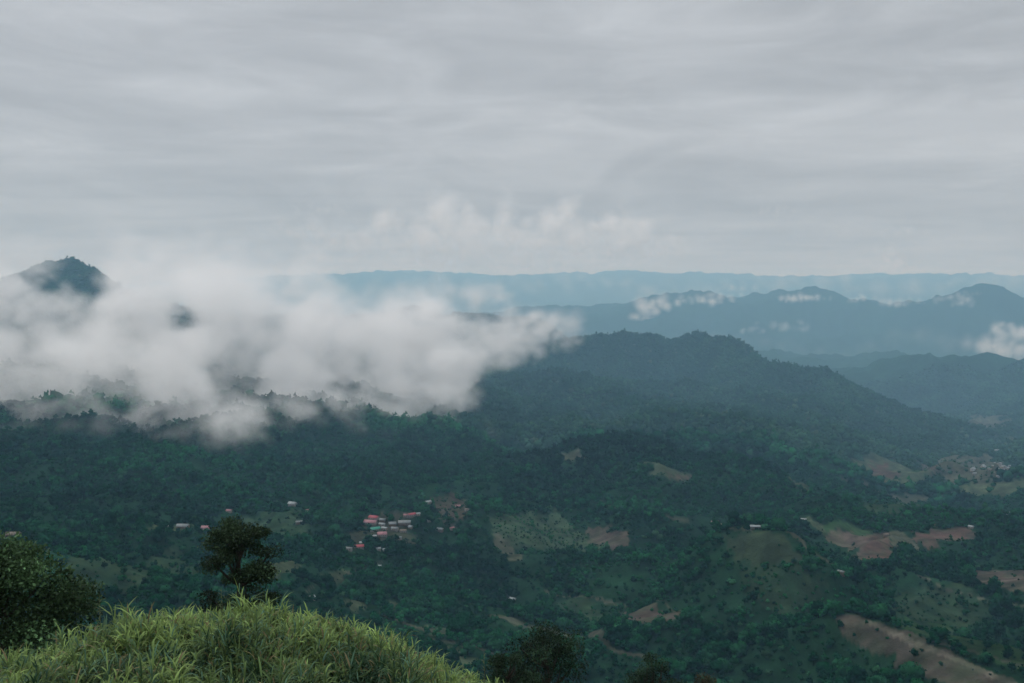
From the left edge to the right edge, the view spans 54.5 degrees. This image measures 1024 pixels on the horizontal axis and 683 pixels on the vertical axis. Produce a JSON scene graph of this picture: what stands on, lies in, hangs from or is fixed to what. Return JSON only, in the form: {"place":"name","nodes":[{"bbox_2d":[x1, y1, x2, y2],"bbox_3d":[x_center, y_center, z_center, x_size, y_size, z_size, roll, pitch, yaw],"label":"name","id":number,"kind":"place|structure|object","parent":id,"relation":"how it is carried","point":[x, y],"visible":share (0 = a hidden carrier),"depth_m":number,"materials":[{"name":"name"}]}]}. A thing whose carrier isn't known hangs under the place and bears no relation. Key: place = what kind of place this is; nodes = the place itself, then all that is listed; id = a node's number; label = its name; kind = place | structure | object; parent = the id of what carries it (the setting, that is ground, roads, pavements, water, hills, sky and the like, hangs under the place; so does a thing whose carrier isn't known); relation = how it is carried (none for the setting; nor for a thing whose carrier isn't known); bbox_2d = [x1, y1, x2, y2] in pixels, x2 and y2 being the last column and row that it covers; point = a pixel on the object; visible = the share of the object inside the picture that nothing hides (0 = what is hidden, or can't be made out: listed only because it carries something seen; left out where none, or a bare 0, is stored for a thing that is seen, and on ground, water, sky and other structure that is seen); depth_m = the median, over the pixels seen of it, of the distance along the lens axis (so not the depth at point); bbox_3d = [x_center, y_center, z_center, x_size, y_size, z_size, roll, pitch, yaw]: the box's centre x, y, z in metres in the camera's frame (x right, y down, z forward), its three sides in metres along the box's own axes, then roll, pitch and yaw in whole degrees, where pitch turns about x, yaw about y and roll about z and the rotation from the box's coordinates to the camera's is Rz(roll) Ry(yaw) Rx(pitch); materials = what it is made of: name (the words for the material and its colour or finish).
{"place":"outdoors","nodes":[
{"label":"outdoors","id":0,"kind":"place"},
{"bbox_2d":[0,261,1023,682],"bbox_3d":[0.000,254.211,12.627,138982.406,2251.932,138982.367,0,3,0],"label":"ground","id":1,"kind":"structure","parent":0,"point":[856,329],"depth_m":2703.74,"materials":[{"name":"plant"}]},
{"bbox_2d":[0,529,105,658],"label":"tree","id":2,"kind":"object","parent":1,"relation":"on","point":[67,596],"visible":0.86,"depth_m":44.97,"materials":[{"name":"green plant"}]},
{"bbox_2d":[75,531,88,539],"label":"forest tree","id":3,"kind":"object","parent":1,"relation":"on","point":[85,535],"visible":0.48,"depth_m":1196.31,"materials":[{"name":"green plant"}]},
{"bbox_2d":[94,600,108,614],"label":"forest tree","id":4,"kind":"object","parent":1,"relation":"on","point":[105,604],"visible":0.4,"depth_m":894.43,"materials":[{"name":"green plant"}]},
{"bbox_2d":[96,597,106,629],"bbox_3d":[-15.489,10.751,37.495,0.565,2.400,0.577,2,4,39],"label":"reed","id":5,"kind":"object","parent":1,"relation":"on","point":[99,613],"visible":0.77,"depth_m":37.44,"materials":[{"name":"green plant"}]},
{"bbox_2d":[102,510,116,526],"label":"forest tree","id":6,"kind":"object","parent":1,"relation":"on","point":[110,519],"visible":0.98,"depth_m":1229.31,"materials":[{"name":"green plant"}]},
{"bbox_2d":[101,583,123,603],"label":"forest tree","id":7,"kind":"object","parent":1,"relation":"on","point":[112,595],"visible":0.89,"depth_m":927.66,"materials":[{"name":"green plant"}]},
{"bbox_2d":[102,602,123,624],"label":"forest tree","id":8,"kind":"object","parent":1,"relation":"on","point":[108,609],"visible":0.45,"depth_m":889.97,"materials":[{"name":"green plant"}]},
{"bbox_2d":[110,505,123,514],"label":"forest tree","id":9,"kind":"object","parent":1,"relation":"on","point":[119,509],"visible":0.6,"depth_m":1429.30,"materials":[{"name":"green plant"}]},
{"bbox_2d":[135,606,147,617],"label":"forest tree","id":10,"kind":"object","parent":1,"relation":"on","point":[139,612],"visible":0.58,"depth_m":920.79,"materials":[{"name":"green plant"}]},
{"bbox_2d":[147,565,163,576],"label":"forest tree","id":11,"kind":"object","parent":1,"relation":"on","point":[154,569],"visible":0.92,"depth_m":1004.20,"materials":[{"name":"green plant"}]},
{"bbox_2d":[146,593,165,610],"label":"forest tree","id":12,"kind":"object","parent":1,"relation":"on","point":[160,598],"visible":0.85,"depth_m":939.89,"materials":[{"name":"green plant"}]},
{"bbox_2d":[155,601,176,616],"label":"forest tree","id":13,"kind":"object","parent":1,"relation":"on","point":[164,605],"visible":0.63,"depth_m":927.54,"materials":[{"name":"green plant"}]},
{"bbox_2d":[175,524,189,529],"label":"house","id":14,"kind":"structure","parent":1,"relation":"on","point":[182,526],"depth_m":1359.96,"materials":[{"name":"metal"}]},
{"bbox_2d":[177,572,190,581],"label":"forest tree","id":15,"kind":"object","parent":1,"relation":"on","point":[186,577],"visible":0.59,"depth_m":988.18,"materials":[{"name":"green plant"}]},
{"bbox_2d":[185,589,206,605],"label":"forest tree","id":16,"kind":"object","parent":1,"relation":"on","point":[193,595],"visible":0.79,"depth_m":946.07,"materials":[{"name":"green plant"}]},
{"bbox_2d":[212,585,224,595],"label":"forest tree","id":17,"kind":"object","parent":1,"relation":"on","point":[218,589],"visible":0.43,"depth_m":1025.64,"materials":[{"name":"green plant"}]},
{"bbox_2d":[214,571,226,587],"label":"forest tree","id":18,"kind":"object","parent":1,"relation":"on","point":[219,582],"visible":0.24,"depth_m":1079.80,"materials":[{"name":"green plant"}]},
{"bbox_2d":[225,583,235,590],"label":"forest tree","id":19,"kind":"object","parent":1,"relation":"on","point":[231,586],"visible":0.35,"depth_m":1058.71,"materials":[{"name":"green plant"}]},
{"bbox_2d":[195,514,287,614],"bbox_3d":[-16.538,17.813,60.679,6.022,14.516,5.437,-2,4,-36],"label":"tree","id":20,"kind":"object","parent":1,"relation":"on","point":[234,538],"visible":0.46,"depth_m":59.79,"materials":[{"name":"green plant"}]},
{"bbox_2d":[0,578,503,682],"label":"grass","id":21,"kind":"structure","parent":1,"relation":"on","point":[114,653],"depth_m":34.81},
{"bbox_2d":[264,538,278,550],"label":"forest tree","id":22,"kind":"object","parent":1,"relation":"on","point":[271,541],"visible":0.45,"depth_m":1317.34,"materials":[{"name":"green plant"}]},
{"bbox_2d":[295,567,309,579],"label":"forest tree","id":23,"kind":"object","parent":1,"relation":"on","point":[302,573],"visible":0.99,"depth_m":1132.05,"materials":[{"name":"green plant"}]},
{"bbox_2d":[318,574,336,589],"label":"forest tree","id":24,"kind":"object","parent":1,"relation":"on","point":[328,581],"visible":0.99,"depth_m":1170.33,"materials":[{"name":"green plant"}]},
{"bbox_2d":[326,524,342,535],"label":"forest tree","id":25,"kind":"object","parent":1,"relation":"on","point":[332,529],"visible":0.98,"depth_m":1499.35,"materials":[{"name":"green plant"}]},
{"bbox_2d":[346,588,361,600],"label":"forest tree","id":26,"kind":"object","parent":1,"relation":"on","point":[354,593],"visible":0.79,"depth_m":1197.10,"materials":[{"name":"green plant"}]},
{"bbox_2d":[358,619,373,633],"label":"forest tree","id":27,"kind":"object","parent":1,"relation":"on","point":[366,625],"visible":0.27,"depth_m":1048.18,"materials":[{"name":"green plant"}]},
{"bbox_2d":[363,519,377,525],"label":"house","id":28,"kind":"structure","parent":1,"relation":"on","point":[372,522],"depth_m":1619.63,"materials":[{"name":"paint"}]},
{"bbox_2d":[368,515,379,520],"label":"house","id":29,"kind":"structure","parent":1,"relation":"on","point":[372,517],"depth_m":1633.40,"materials":[{"name":"paint"}]},
{"bbox_2d":[377,531,386,537],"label":"house","id":30,"kind":"structure","parent":1,"relation":"on","point":[382,534],"depth_m":1552.87,"materials":[{"name":"paint"}]},
{"bbox_2d":[398,520,410,525],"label":"house","id":31,"kind":"structure","parent":1,"relation":"on","point":[404,522],"depth_m":1615.53,"materials":[{"name":"metal"}]},
{"bbox_2d":[414,643,429,654],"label":"forest tree","id":32,"kind":"object","parent":1,"relation":"on","point":[423,648],"visible":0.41,"depth_m":1017.52,"materials":[{"name":"green plant"}]},
{"bbox_2d":[420,567,431,576],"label":"forest tree","id":33,"kind":"object","parent":1,"relation":"on","point":[425,570],"visible":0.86,"depth_m":1404.13,"materials":[{"name":"green plant"}]},
{"bbox_2d":[431,639,443,651],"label":"forest tree","id":34,"kind":"object","parent":1,"relation":"on","point":[435,643],"visible":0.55,"depth_m":1035.36,"materials":[{"name":"green plant"}]},
{"bbox_2d":[434,643,447,659],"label":"forest tree","id":35,"kind":"object","parent":1,"relation":"on","point":[443,648],"visible":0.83,"depth_m":1025.71,"materials":[{"name":"green plant"}]},
{"bbox_2d":[442,646,459,662],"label":"forest tree","id":36,"kind":"object","parent":1,"relation":"on","point":[453,653],"visible":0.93,"depth_m":1022.62,"materials":[{"name":"green plant"}]},
{"bbox_2d":[448,660,460,672],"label":"forest tree","id":37,"kind":"object","parent":1,"relation":"on","point":[455,663],"visible":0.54,"depth_m":992.93,"materials":[{"name":"green plant"}]},
{"bbox_2d":[456,533,467,545],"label":"forest tree","id":38,"kind":"object","parent":1,"relation":"on","point":[462,537],"visible":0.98,"depth_m":1540.79,"materials":[{"name":"green plant"}]},
{"bbox_2d":[466,665,480,680],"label":"forest tree","id":39,"kind":"object","parent":1,"relation":"on","point":[475,670],"visible":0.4,"depth_m":990.96,"materials":[{"name":"green plant"}]},
{"bbox_2d":[470,659,487,672],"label":"forest tree","id":40,"kind":"object","parent":1,"relation":"on","point":[479,664],"visible":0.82,"depth_m":1015.99,"materials":[{"name":"green plant"}]},
{"bbox_2d":[477,651,541,682],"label":"shrub","id":41,"kind":"object","parent":1,"relation":"on","point":[498,665],"visible":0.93,"depth_m":67.14,"materials":[{"name":"green plant"}]},
{"bbox_2d":[0,256,1023,682],"bbox_3d":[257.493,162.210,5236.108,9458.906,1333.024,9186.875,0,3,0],"label":"forest","id":42,"kind":"object","parent":1,"relation":"on","point":[368,416],"visible":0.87,"depth_m":2581.90,"materials":[{"name":"green plant"}]},
{"bbox_2d":[512,631,526,643],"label":"forest tree","id":43,"kind":"object","parent":1,"relation":"on","point":[517,635],"visible":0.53,"depth_m":1132.32,"materials":[{"name":"green plant"}]},
{"bbox_2d":[519,627,533,641],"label":"forest tree","id":44,"kind":"object","parent":1,"relation":"on","point":[526,633],"visible":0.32,"depth_m":1149.48,"materials":[{"name":"green plant"}]},
{"bbox_2d":[523,547,535,554],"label":"forest tree","id":45,"kind":"object","parent":1,"relation":"on","point":[532,551],"visible":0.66,"depth_m":1603.65,"materials":[{"name":"green plant"}]},
{"bbox_2d":[498,619,588,682],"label":"tree","id":46,"kind":"object","parent":1,"relation":"on","point":[544,661],"visible":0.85,"depth_m":74.96,"materials":[{"name":"green plant"}]},
{"bbox_2d":[554,616,569,629],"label":"forest tree","id":47,"kind":"object","parent":1,"relation":"on","point":[562,623],"visible":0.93,"depth_m":1271.55,"materials":[{"name":"green plant"}]},
{"bbox_2d":[585,544,599,556],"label":"forest tree","id":48,"kind":"object","parent":1,"relation":"on","point":[591,548],"visible":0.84,"depth_m":1533.34,"materials":[{"name":"green plant"}]},
{"bbox_2d":[597,613,614,626],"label":"forest tree","id":49,"kind":"object","parent":1,"relation":"on","point":[606,620],"visible":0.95,"depth_m":1142.74,"materials":[{"name":"green plant"}]},
{"bbox_2d":[603,626,621,643],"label":"forest tree","id":50,"kind":"object","parent":1,"relation":"on","point":[612,634],"visible":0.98,"depth_m":1104.89,"materials":[{"name":"green plant"}]},
{"bbox_2d":[612,545,626,554],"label":"forest tree","id":51,"kind":"object","parent":1,"relation":"on","point":[620,548],"visible":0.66,"depth_m":1535.76,"materials":[{"name":"green plant"}]},
{"bbox_2d":[616,622,631,638],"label":"forest tree","id":52,"kind":"object","parent":1,"relation":"on","point":[623,629],"visible":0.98,"depth_m":1109.56,"materials":[{"name":"green plant"}]},
{"bbox_2d":[630,634,643,650],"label":"forest tree","id":53,"kind":"object","parent":1,"relation":"on","point":[636,642],"visible":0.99,"depth_m":1082.39,"materials":[{"name":"green plant"}]},
{"bbox_2d":[629,633,646,648],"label":"forest tree","id":54,"kind":"object","parent":1,"relation":"on","point":[641,637],"visible":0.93,"depth_m":1086.38,"materials":[{"name":"green plant"}]},
{"bbox_2d":[636,626,650,635],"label":"forest tree","id":55,"kind":"object","parent":1,"relation":"on","point":[644,630],"visible":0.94,"depth_m":1105.29,"materials":[{"name":"green plant"}]},
{"bbox_2d":[622,652,687,682],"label":"tree","id":56,"kind":"object","parent":1,"relation":"on","point":[651,679],"visible":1,"depth_m":84.66,"materials":[{"name":"green plant"}]},
{"bbox_2d":[649,619,662,633],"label":"forest tree","id":57,"kind":"object","parent":1,"relation":"on","point":[655,622],"visible":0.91,"depth_m":1110.55,"materials":[{"name":"green plant"}]},
{"bbox_2d":[653,616,669,629],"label":"forest tree","id":58,"kind":"object","parent":1,"relation":"on","point":[661,620],"visible":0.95,"depth_m":1115.43,"materials":[{"name":"green plant"}]},
{"bbox_2d":[655,656,672,672],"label":"forest tree","id":59,"kind":"object","parent":1,"relation":"on","point":[669,660],"visible":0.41,"depth_m":1002.83,"materials":[{"name":"green plant"}]},
{"bbox_2d":[669,659,686,677],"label":"forest tree","id":60,"kind":"object","parent":1,"relation":"on","point":[678,667],"visible":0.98,"depth_m":971.31,"materials":[{"name":"green plant"}]},
{"bbox_2d":[681,656,692,669],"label":"forest tree","id":61,"kind":"object","parent":1,"relation":"on","point":[687,659],"visible":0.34,"depth_m":995.13,"materials":[{"name":"green plant"}]},
{"bbox_2d":[681,605,696,622],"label":"forest tree","id":62,"kind":"object","parent":1,"relation":"on","point":[687,613],"visible":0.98,"depth_m":1122.59,"materials":[{"name":"green plant"}]},
{"bbox_2d":[683,673,694,682],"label":"forest tree","id":63,"kind":"object","parent":1,"relation":"on","point":[688,677],"visible":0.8,"depth_m":947.85,"materials":[{"name":"green plant"}]},
{"bbox_2d":[690,628,702,640],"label":"forest tree","id":64,"kind":"object","parent":1,"relation":"on","point":[696,633],"visible":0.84,"depth_m":1083.11,"materials":[{"name":"green plant"}]},
{"bbox_2d":[693,672,716,682],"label":"tree","id":65,"kind":"object","parent":1,"relation":"on","point":[708,678],"visible":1,"depth_m":86.07,"materials":[{"name":"green plant"}]},
{"bbox_2d":[700,647,718,666],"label":"forest tree","id":66,"kind":"object","parent":1,"relation":"on","point":[709,656],"visible":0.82,"depth_m":1001.38,"materials":[{"name":"green plant"}]},
{"bbox_2d":[705,640,718,652],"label":"forest tree","id":67,"kind":"object","parent":1,"relation":"on","point":[712,644],"visible":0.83,"depth_m":1037.79,"materials":[{"name":"green plant"}]},
{"bbox_2d":[709,658,723,672],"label":"forest tree","id":68,"kind":"object","parent":1,"relation":"on","point":[716,665],"visible":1,"depth_m":977.13,"materials":[{"name":"green plant"}]},
{"bbox_2d":[718,657,731,672],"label":"forest tree","id":69,"kind":"object","parent":1,"relation":"on","point":[726,663],"visible":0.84,"depth_m":979.89,"materials":[{"name":"green plant"}]},
{"bbox_2d":[717,643,733,657],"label":"forest tree","id":70,"kind":"object","parent":1,"relation":"on","point":[723,651],"visible":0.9,"depth_m":1018.47,"materials":[{"name":"green plant"}]},
{"bbox_2d":[728,511,741,525],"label":"forest tree","id":71,"kind":"object","parent":1,"relation":"on","point":[733,518],"visible":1,"depth_m":1282.00,"materials":[{"name":"green plant"}]},
{"bbox_2d":[729,642,746,656],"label":"forest tree","id":72,"kind":"object","parent":1,"relation":"on","point":[737,649],"visible":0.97,"depth_m":1011.24,"materials":[{"name":"green plant"}]},
{"bbox_2d":[738,630,748,639],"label":"forest tree","id":73,"kind":"object","parent":1,"relation":"on","point":[742,635],"visible":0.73,"depth_m":1045.93,"materials":[{"name":"green plant"}]},
{"bbox_2d":[745,622,760,630],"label":"forest tree","id":74,"kind":"object","parent":1,"relation":"on","point":[751,625],"visible":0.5,"depth_m":1059.40,"materials":[{"name":"green plant"}]},
{"bbox_2d":[746,627,762,639],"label":"forest tree","id":75,"kind":"object","parent":1,"relation":"on","point":[755,632],"visible":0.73,"depth_m":1029.52,"materials":[{"name":"green plant"}]},
{"bbox_2d":[763,618,777,628],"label":"forest tree","id":76,"kind":"object","parent":1,"relation":"on","point":[770,623],"visible":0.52,"depth_m":1037.89,"materials":[{"name":"green plant"}]},
{"bbox_2d":[770,516,785,529],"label":"forest tree","id":77,"kind":"object","parent":1,"relation":"on","point":[776,522],"visible":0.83,"depth_m":1240.23,"materials":[{"name":"green plant"}]},
{"bbox_2d":[776,614,787,620],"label":"forest tree","id":78,"kind":"object","parent":1,"relation":"on","point":[782,617],"visible":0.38,"depth_m":1045.51,"materials":[{"name":"green plant"}]},
{"bbox_2d":[802,554,818,572],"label":"forest tree","id":79,"kind":"object","parent":1,"relation":"on","point":[809,563],"visible":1,"depth_m":1131.76,"materials":[{"name":"green plant"}]},
{"bbox_2d":[810,600,823,617],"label":"forest tree","id":80,"kind":"object","parent":1,"relation":"on","point":[816,605],"visible":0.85,"depth_m":989.40,"materials":[{"name":"green plant"}]},
{"bbox_2d":[828,600,844,614],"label":"forest tree","id":81,"kind":"object","parent":1,"relation":"on","point":[836,607],"visible":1,"depth_m":968.82,"materials":[{"name":"green plant"}]},
{"bbox_2d":[834,677,845,682],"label":"forest tree","id":82,"kind":"object","parent":1,"relation":"on","point":[839,680],"visible":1,"depth_m":867.33,"materials":[{"name":"green plant"}]},
{"bbox_2d":[832,657,850,669],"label":"forest tree","id":83,"kind":"object","parent":1,"relation":"on","point":[836,663],"visible":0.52,"depth_m":908.83,"materials":[{"name":"green plant"}]},
{"bbox_2d":[833,663,850,680],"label":"forest tree","id":84,"kind":"object","parent":1,"relation":"on","point":[841,671],"visible":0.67,"depth_m":885.07,"materials":[{"name":"green plant"}]},
{"bbox_2d":[845,597,863,613],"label":"forest tree","id":85,"kind":"object","parent":1,"relation":"on","point":[854,602],"visible":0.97,"depth_m":971.04,"materials":[{"name":"green plant"}]},
{"bbox_2d":[845,664,868,682],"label":"forest tree","id":86,"kind":"object","parent":1,"relation":"on","point":[856,673],"visible":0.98,"depth_m":867.85,"materials":[{"name":"green plant"}]},
{"bbox_2d":[849,566,867,584],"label":"forest tree","id":87,"kind":"object","parent":1,"relation":"on","point":[859,576],"visible":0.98,"depth_m":1162.73,"materials":[{"name":"green plant"}]},
{"bbox_2d":[865,675,879,682],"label":"forest tree","id":88,"kind":"object","parent":1,"relation":"on","point":[871,679],"visible":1,"depth_m":828.99,"materials":[{"name":"green plant"}]},
{"bbox_2d":[867,601,887,618],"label":"forest tree","id":89,"kind":"object","parent":1,"relation":"on","point":[878,609],"visible":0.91,"depth_m":945.70,"materials":[{"name":"green plant"}]},
{"bbox_2d":[873,575,885,585],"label":"forest tree","id":90,"kind":"object","parent":1,"relation":"on","point":[879,580],"visible":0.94,"depth_m":1305.83,"materials":[{"name":"green plant"}]},
{"bbox_2d":[875,675,889,682],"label":"forest tree","id":91,"kind":"object","parent":1,"relation":"on","point":[882,679],"visible":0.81,"depth_m":832.96,"materials":[{"name":"green plant"}]},
{"bbox_2d":[900,674,913,682],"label":"forest tree","id":92,"kind":"object","parent":1,"relation":"on","point":[908,677],"visible":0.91,"depth_m":810.43,"materials":[{"name":"green plant"}]},
{"bbox_2d":[899,541,916,552],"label":"forest tree","id":93,"kind":"object","parent":1,"relation":"on","point":[907,546],"visible":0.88,"depth_m":1499.32,"materials":[{"name":"green plant"}]},
{"bbox_2d":[899,661,926,679],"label":"forest tree","id":94,"kind":"object","parent":1,"relation":"on","point":[912,668],"visible":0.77,"depth_m":822.65,"materials":[{"name":"green plant"}]},
{"bbox_2d":[911,677,924,682],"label":"forest tree","id":95,"kind":"object","parent":1,"relation":"on","point":[916,680],"visible":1,"depth_m":801.59,"materials":[{"name":"green plant"}]},
{"bbox_2d":[928,626,948,639],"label":"forest tree","id":96,"kind":"object","parent":1,"relation":"on","point":[940,632],"visible":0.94,"depth_m":874.35,"materials":[{"name":"green plant"}]},
{"bbox_2d":[959,552,975,565],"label":"forest tree","id":97,"kind":"object","parent":1,"relation":"on","point":[966,557],"visible":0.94,"depth_m":1412.48,"materials":[{"name":"green plant"}]},
{"bbox_2d":[961,562,977,576],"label":"forest tree","id":98,"kind":"object","parent":1,"relation":"on","point":[971,567],"visible":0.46,"depth_m":1372.70,"materials":[{"name":"green plant"}]},
{"bbox_2d":[978,651,994,664],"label":"forest tree","id":99,"kind":"object","parent":1,"relation":"on","point":[981,657],"visible":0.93,"depth_m":819.17,"materials":[{"name":"green plant"}]},
{"bbox_2d":[983,579,1002,593],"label":"forest tree","id":100,"kind":"object","parent":1,"relation":"on","point":[992,586],"visible":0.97,"depth_m":1266.42,"materials":[{"name":"green plant"}]},
{"bbox_2d":[988,602,1003,618],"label":"forest tree","id":101,"kind":"object","parent":1,"relation":"on","point":[994,609],"visible":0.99,"depth_m":1213.82,"materials":[{"name":"green plant"}]},
{"bbox_2d":[0,0,1023,285],"label":"sky","id":102,"kind":"structure","parent":0,"point":[142,141],"materials":[{"name":"grey"}]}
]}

